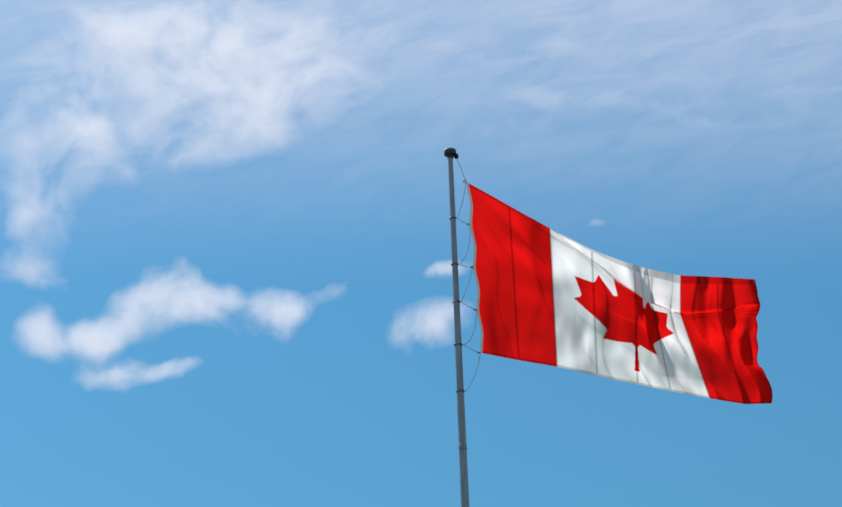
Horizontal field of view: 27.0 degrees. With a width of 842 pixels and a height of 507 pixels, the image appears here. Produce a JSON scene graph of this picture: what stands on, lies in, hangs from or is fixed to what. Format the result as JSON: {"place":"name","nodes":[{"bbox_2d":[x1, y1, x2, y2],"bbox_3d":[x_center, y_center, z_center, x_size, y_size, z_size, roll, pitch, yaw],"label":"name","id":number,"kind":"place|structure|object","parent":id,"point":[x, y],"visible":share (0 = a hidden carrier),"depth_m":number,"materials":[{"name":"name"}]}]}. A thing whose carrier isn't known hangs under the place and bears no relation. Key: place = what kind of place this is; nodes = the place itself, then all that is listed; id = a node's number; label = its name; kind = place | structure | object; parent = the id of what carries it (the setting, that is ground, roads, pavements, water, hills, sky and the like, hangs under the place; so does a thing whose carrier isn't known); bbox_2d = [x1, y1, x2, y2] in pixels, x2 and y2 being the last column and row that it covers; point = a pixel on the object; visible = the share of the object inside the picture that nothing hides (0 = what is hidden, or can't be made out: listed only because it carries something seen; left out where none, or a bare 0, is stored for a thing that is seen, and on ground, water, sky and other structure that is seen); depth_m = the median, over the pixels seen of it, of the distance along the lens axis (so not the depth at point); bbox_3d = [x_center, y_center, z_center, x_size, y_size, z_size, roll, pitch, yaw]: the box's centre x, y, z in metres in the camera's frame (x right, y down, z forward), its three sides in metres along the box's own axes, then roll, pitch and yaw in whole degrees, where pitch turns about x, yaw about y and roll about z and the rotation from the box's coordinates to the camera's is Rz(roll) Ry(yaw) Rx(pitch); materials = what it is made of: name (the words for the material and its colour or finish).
{"place":"outdoors","nodes":[
{"label":"outdoors","id":0,"kind":"place"},
{"bbox_2d":[0,0,841,506],"label":"sky","id":1,"kind":"structure","parent":0,"point":[226,280],"materials":[{"name":"blue"}]},
{"bbox_2d":[444,148,772,506],"bbox_3d":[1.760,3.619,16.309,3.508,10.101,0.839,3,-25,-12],"label":"flag pole","id":2,"kind":"object","parent":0,"point":[546,295],"visible":1,"depth_m":17.57,"materials":[{"name":"fabric"}]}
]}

